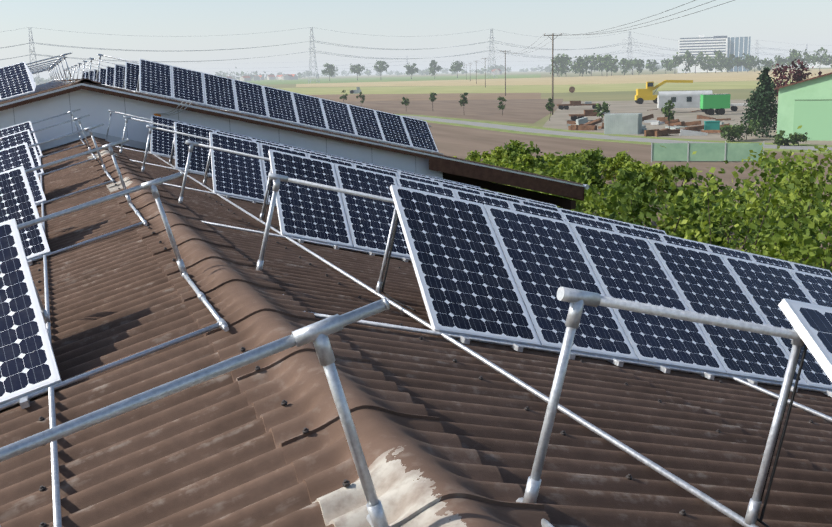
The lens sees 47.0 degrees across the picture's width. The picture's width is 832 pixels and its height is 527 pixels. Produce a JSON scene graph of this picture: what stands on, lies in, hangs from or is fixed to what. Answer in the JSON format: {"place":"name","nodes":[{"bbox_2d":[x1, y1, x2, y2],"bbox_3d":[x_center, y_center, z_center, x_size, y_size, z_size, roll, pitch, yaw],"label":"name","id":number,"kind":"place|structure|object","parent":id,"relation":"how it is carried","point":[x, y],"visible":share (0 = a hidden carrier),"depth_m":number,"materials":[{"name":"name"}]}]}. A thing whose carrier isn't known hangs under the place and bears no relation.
{"place":"outdoors","nodes":[
{"label":"outdoors","id":0,"kind":"place"},
{"bbox_2d":[244,74,540,84],"bbox_3d":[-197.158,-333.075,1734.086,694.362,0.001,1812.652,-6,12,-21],"label":"green field","id":1,"kind":"structure","parent":0,"point":[334,80],"depth_m":1271.83,"materials":[{"name":"green plant"}]},
{"bbox_2d":[321,60,464,80],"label":"tree row","id":2,"kind":"object","parent":1,"relation":"on","point":[455,67],"visible":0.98,"depth_m":1221.16,"materials":[{"name":"green plant"}]},
{"bbox_2d":[0,0,831,79],"label":"sky","id":3,"kind":"structure","parent":0,"point":[151,24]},
{"bbox_2d":[309,93,540,101],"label":"harrowed field","id":4,"kind":"structure","parent":0,"point":[420,97],"depth_m":332.44,"materials":[{"name":"soil"}]},
{"bbox_2d":[35,64,831,154],"bbox_3d":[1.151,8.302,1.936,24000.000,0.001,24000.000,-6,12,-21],"label":"ground","id":5,"kind":"structure","parent":0,"point":[739,94],"depth_m":608.54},
{"bbox_2d":[0,83,588,209],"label":"building","id":6,"kind":"structure","parent":5,"relation":"on","point":[96,103],"depth_m":24.01,"materials":[{"name":"grey concrete"}]},
{"bbox_2d":[0,82,79,103],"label":"roof","id":7,"kind":"structure","parent":6,"relation":"on","point":[37,93],"depth_m":22.21,"materials":[{"name":"brown tile"}]},
{"bbox_2d":[0,52,75,101],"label":"pv tubes","id":8,"kind":"object","parent":7,"relation":"on","point":[54,83],"visible":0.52,"depth_m":30.21},
{"bbox_2d":[0,62,35,100],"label":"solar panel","id":9,"kind":"object","parent":8,"relation":"on","point":[17,79],"visible":0.96,"depth_m":22.81,"materials":[{"name":"blue glass"}]},
{"bbox_2d":[80,82,582,184],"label":"roof","id":10,"kind":"structure","parent":6,"relation":"on","point":[152,96],"depth_m":24.74,"materials":[{"name":"grey metal"}]},
{"bbox_2d":[51,79,100,84],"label":"ridge caps","id":11,"kind":"object","parent":10,"relation":"on","point":[86,80],"visible":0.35,"depth_m":23.24,"materials":[{"name":"brown tile"}]},
{"bbox_2d":[157,101,192,115],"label":"gable cables","id":12,"kind":"object","parent":10,"relation":"attached to","point":[174,109],"visible":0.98,"depth_m":23.32,"materials":[{"name":"grey plastic"}]},
{"bbox_2d":[63,54,443,154],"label":"mounting rails","id":13,"kind":"object","parent":10,"relation":"on","point":[98,67],"visible":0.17,"depth_m":25.36,"materials":[{"name":"silver metal"}]},
{"bbox_2d":[81,59,438,152],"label":"solar panels","id":14,"kind":"object","parent":13,"relation":"on","point":[170,81],"visible":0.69,"depth_m":25.47,"materials":[{"name":"blue glass"}]},
{"bbox_2d":[222,69,501,80],"bbox_3d":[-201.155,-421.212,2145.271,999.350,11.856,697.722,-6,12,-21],"label":"village houses","id":15,"kind":"structure","parent":5,"relation":"on","point":[285,77],"depth_m":1922.06,"materials":[{"name":"grey paint"}]},
{"bbox_2d":[29,27,807,84],"bbox_3d":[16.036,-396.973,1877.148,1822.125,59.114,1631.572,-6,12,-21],"label":"transmission towers","id":16,"kind":"structure","parent":5,"relation":"on","point":[490,60],"depth_m":1062.48,"materials":[{"name":"silver metal"}]},
{"bbox_2d":[0,27,831,71],"bbox_3d":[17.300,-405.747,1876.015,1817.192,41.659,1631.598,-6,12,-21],"label":"pylon wires","id":17,"kind":"object","parent":16,"relation":"on","point":[369,48],"visible":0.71,"depth_m":1045.33,"materials":[{"name":"silver metal"}]},
{"bbox_2d":[33,55,829,84],"bbox_3d":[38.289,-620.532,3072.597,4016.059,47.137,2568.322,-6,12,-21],"label":"distant woods","id":18,"kind":"object","parent":5,"relation":"on","point":[420,71],"visible":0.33,"depth_m":2902.45,"materials":[{"name":"grey"}]},
{"bbox_2d":[466,33,561,114],"bbox_3d":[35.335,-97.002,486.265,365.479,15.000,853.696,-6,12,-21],"label":"utility poles","id":19,"kind":"object","parent":5,"relation":"on","point":[552,35],"visible":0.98,"depth_m":180.05,"materials":[{"name":"brown wood"}]},
{"bbox_2d":[470,0,733,65],"bbox_3d":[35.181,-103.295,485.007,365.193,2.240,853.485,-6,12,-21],"label":"utility wires","id":20,"kind":"object","parent":19,"relation":"on","point":[622,25],"visible":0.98,"depth_m":100.23,"materials":[{"name":"grey metal"}]},
{"bbox_2d":[446,141,831,272],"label":"bushes","id":21,"kind":"object","parent":5,"relation":"on","point":[628,183],"visible":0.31,"depth_m":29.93,"materials":[{"name":"green plant"}]},
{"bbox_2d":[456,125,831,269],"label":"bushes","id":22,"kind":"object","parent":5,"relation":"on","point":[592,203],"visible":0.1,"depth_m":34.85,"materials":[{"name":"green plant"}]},
{"bbox_2d":[678,35,831,72],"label":"office block","id":23,"kind":"structure","parent":5,"relation":"on","point":[736,47],"depth_m":1168.16,"materials":[{"name":"white"}]},
{"bbox_2d":[341,99,562,123],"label":"ploughed field","id":24,"kind":"structure","parent":0,"point":[530,111],"depth_m":221.00,"materials":[{"name":"soil"}]},
{"bbox_2d":[339,90,674,127],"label":"young trees","id":25,"kind":"object","parent":24,"relation":"on","point":[666,111],"visible":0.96,"depth_m":159.45,"materials":[{"name":"green plant"}]},
{"bbox_2d":[276,80,795,94],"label":"field","id":26,"kind":"structure","parent":0,"point":[542,88],"depth_m":438.77,"materials":[{"name":"plant"}]},
{"bbox_2d":[296,69,831,86],"bbox_3d":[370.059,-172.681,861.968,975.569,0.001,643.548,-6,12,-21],"label":"stubble field","id":27,"kind":"structure","parent":0,"point":[707,77],"depth_m":720.99,"materials":[{"name":"beige plant"}]},
{"bbox_2d":[550,47,831,76],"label":"tree line","id":28,"kind":"object","parent":27,"relation":"on","point":[606,63],"visible":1,"depth_m":1002.39,"materials":[{"name":"grey"}]},
{"bbox_2d":[387,122,831,253],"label":"ploughed field","id":29,"kind":"structure","parent":0,"point":[456,141],"depth_m":103.38,"materials":[{"name":"soil"}]},
{"bbox_2d":[651,142,763,161],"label":"yard fence","id":30,"kind":"object","parent":29,"relation":"on","point":[708,151],"visible":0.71,"depth_m":85.53,"materials":[{"name":"green"}]},
{"bbox_2d":[396,114,831,152],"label":"road verge","id":31,"kind":"structure","parent":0,"point":[562,136],"depth_m":123.54,"materials":[{"name":"green plant"}]},
{"bbox_2d":[400,115,831,150],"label":"road","id":32,"kind":"structure","parent":0,"point":[531,130],"depth_m":125.11,"materials":[{"name":"grey asphalt"}]},
{"bbox_2d":[543,99,831,144],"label":"yard gravel","id":33,"kind":"structure","parent":0,"point":[559,118],"depth_m":163.57,"materials":[{"name":"beige gravel"}]},
{"bbox_2d":[350,80,747,136],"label":"construction yard","id":34,"kind":"structure","parent":33,"relation":"on","point":[707,102],"depth_m":153.69,"materials":[{"name":"yellow"}]},
{"bbox_2d":[733,67,777,137],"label":"conifer tree","id":35,"kind":"object","parent":33,"relation":"on","point":[759,104],"visible":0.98,"depth_m":111.49,"materials":[{"name":"green plant"}]},
{"bbox_2d":[720,117,809,145],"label":"shrubs","id":36,"kind":"object","parent":33,"relation":"on","point":[737,131],"visible":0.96,"depth_m":107.04,"materials":[{"name":"green plant"}]},
{"bbox_2d":[771,59,821,96],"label":"red leaf tree","id":37,"kind":"object","parent":33,"relation":"on","point":[799,74],"visible":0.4,"depth_m":136.53,"materials":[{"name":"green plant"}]},
{"bbox_2d":[774,72,831,140],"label":"green shed","id":38,"kind":"structure","parent":33,"relation":"on","point":[806,104],"depth_m":106.54,"materials":[{"name":"green metal"}]},
{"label":"building walls","id":39,"kind":"object","parent":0,"visible":0},
{"bbox_2d":[0,141,333,526],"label":"roof","id":40,"kind":"structure","parent":39,"relation":"on","point":[208,453],"depth_m":4.44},
{"bbox_2d":[0,109,389,526],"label":"pv tubes","id":41,"kind":"object","parent":40,"relation":"on","point":[317,333],"visible":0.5,"depth_m":2.81},
{"bbox_2d":[0,121,61,404],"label":"solar panels","id":42,"kind":"object","parent":41,"relation":"on","point":[28,364],"visible":0.9,"depth_m":5.78,"materials":[{"name":"glass"}]},
{"bbox_2d":[37,140,812,526],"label":"roof screws","id":43,"kind":"object","parent":40,"relation":"on","point":[305,430],"visible":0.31,"depth_m":4.72,"materials":[{"name":"grey metal"}]},
{"bbox_2d":[109,142,831,526],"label":"roof","id":44,"kind":"structure","parent":39,"relation":"on","point":[491,420],"depth_m":5.15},
{"bbox_2d":[76,135,550,526],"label":"ridge caps","id":45,"kind":"object","parent":44,"relation":"on","point":[425,469],"visible":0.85,"depth_m":4.01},
{"bbox_2d":[105,110,831,526],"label":"pv tubes","id":46,"kind":"object","parent":44,"relation":"on","point":[579,300],"visible":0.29,"depth_m":4.23},
{"bbox_2d":[150,115,831,389],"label":"solar panels","id":47,"kind":"object","parent":46,"relation":"on","point":[489,264],"visible":0.9,"depth_m":7.68,"materials":[{"name":"glass"}]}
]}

